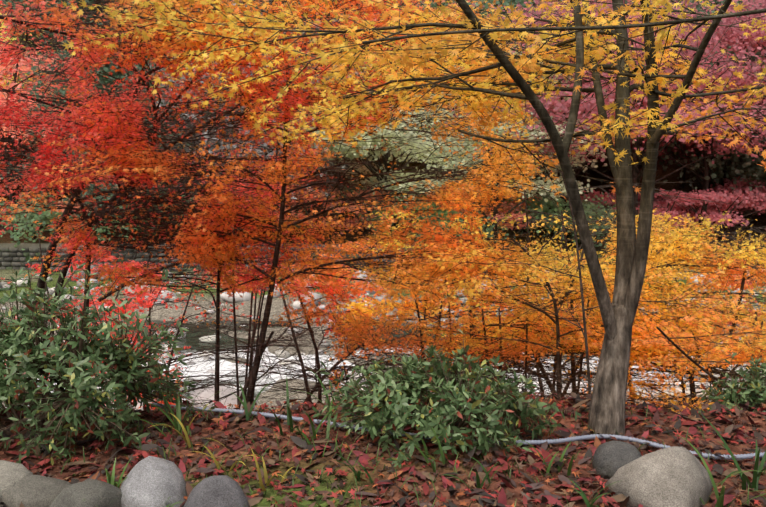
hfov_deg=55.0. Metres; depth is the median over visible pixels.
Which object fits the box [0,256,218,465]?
azalea left bush
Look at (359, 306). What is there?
slope maple tree
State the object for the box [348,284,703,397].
slope maple tree
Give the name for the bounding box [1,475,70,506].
edge stone
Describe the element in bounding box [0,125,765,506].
terrain ground
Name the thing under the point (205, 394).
river rocks
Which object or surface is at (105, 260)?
slope maple tree
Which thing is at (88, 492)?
edge stone
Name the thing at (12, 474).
edge stone
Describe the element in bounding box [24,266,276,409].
slope maple tree
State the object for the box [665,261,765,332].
slope maple tree
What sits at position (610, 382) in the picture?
maple tree
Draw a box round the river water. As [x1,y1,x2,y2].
[0,319,585,408]
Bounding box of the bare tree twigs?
[2,0,490,201]
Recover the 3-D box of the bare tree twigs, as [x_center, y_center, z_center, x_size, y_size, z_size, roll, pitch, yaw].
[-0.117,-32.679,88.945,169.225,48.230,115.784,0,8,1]
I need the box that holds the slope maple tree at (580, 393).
[441,290,763,407]
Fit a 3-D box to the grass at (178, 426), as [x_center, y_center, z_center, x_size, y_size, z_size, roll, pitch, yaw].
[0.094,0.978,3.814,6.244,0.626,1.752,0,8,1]
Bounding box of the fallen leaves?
[0,385,765,506]
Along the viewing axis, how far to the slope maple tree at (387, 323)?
11.11 m
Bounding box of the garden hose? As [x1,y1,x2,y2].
[151,403,764,459]
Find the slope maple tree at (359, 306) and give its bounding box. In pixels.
[323,194,614,385]
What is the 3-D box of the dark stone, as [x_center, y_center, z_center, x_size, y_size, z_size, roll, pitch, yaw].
[1.181,1.057,3.676,0.254,0.251,0.267,0,8,1]
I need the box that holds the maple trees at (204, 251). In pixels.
[0,0,615,409]
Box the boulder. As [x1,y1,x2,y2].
[604,446,712,506]
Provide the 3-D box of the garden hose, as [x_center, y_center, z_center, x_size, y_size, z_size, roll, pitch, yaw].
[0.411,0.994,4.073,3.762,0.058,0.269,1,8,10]
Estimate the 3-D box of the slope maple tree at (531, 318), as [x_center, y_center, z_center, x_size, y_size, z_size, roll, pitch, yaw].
[2.755,1.178,11.341,6.489,3.807,4.893,6,10,35]
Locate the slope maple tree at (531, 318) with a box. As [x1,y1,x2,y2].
[323,211,751,411]
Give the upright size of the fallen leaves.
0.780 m
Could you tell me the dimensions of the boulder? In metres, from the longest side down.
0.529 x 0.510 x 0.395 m
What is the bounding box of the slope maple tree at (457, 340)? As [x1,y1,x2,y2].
[430,276,759,398]
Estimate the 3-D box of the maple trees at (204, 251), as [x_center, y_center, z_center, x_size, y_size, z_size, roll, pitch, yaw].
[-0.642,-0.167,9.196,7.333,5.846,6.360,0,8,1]
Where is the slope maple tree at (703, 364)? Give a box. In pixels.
[549,284,765,412]
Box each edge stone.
[0,460,32,506]
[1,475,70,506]
[50,478,121,506]
[120,456,187,506]
[184,475,249,506]
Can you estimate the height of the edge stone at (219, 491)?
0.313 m
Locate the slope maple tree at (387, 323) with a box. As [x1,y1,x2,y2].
[234,253,569,404]
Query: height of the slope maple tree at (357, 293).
4.403 m
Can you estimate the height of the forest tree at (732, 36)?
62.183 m
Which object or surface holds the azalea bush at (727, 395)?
on the terrain ground at (282, 467)
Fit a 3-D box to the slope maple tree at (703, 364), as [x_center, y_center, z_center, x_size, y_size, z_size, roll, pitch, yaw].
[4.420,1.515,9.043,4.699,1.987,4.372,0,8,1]
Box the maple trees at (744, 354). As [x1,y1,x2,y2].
[232,142,765,410]
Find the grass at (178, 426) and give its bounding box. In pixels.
[0,369,765,506]
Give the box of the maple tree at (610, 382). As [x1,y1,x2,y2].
[63,0,765,439]
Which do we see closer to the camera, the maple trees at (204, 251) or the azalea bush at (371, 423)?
the azalea bush at (371, 423)
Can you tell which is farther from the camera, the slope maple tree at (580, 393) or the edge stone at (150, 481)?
the slope maple tree at (580, 393)
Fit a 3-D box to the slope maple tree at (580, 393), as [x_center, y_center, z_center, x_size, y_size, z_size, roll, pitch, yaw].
[3.720,1.951,12.291,4.169,2.594,4.897,-5,9,-29]
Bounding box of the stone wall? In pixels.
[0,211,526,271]
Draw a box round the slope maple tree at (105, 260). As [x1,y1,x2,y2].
[0,226,247,384]
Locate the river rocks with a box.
[0,265,765,409]
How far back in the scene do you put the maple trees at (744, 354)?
8.37 m
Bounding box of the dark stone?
[592,440,641,478]
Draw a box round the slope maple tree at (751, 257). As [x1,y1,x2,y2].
[552,206,765,409]
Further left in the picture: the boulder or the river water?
the river water
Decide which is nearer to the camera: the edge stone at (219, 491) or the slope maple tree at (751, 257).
the edge stone at (219, 491)
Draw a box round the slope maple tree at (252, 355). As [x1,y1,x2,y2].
[114,258,357,409]
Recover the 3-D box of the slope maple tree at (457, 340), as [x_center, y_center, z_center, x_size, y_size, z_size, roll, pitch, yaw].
[3.929,2.045,14.126,6.166,3.171,5.867,0,8,1]
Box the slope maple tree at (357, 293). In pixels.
[162,234,440,401]
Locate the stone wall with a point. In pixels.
(10, 256)
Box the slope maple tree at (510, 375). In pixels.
[279,309,595,400]
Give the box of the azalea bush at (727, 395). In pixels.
[693,352,765,412]
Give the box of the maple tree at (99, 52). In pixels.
[0,0,505,316]
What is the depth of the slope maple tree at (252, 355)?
14.03 m
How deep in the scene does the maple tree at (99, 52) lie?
7.87 m
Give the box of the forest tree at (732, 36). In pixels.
[0,0,765,249]
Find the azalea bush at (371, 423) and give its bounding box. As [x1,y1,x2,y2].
[312,329,581,469]
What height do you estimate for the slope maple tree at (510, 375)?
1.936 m

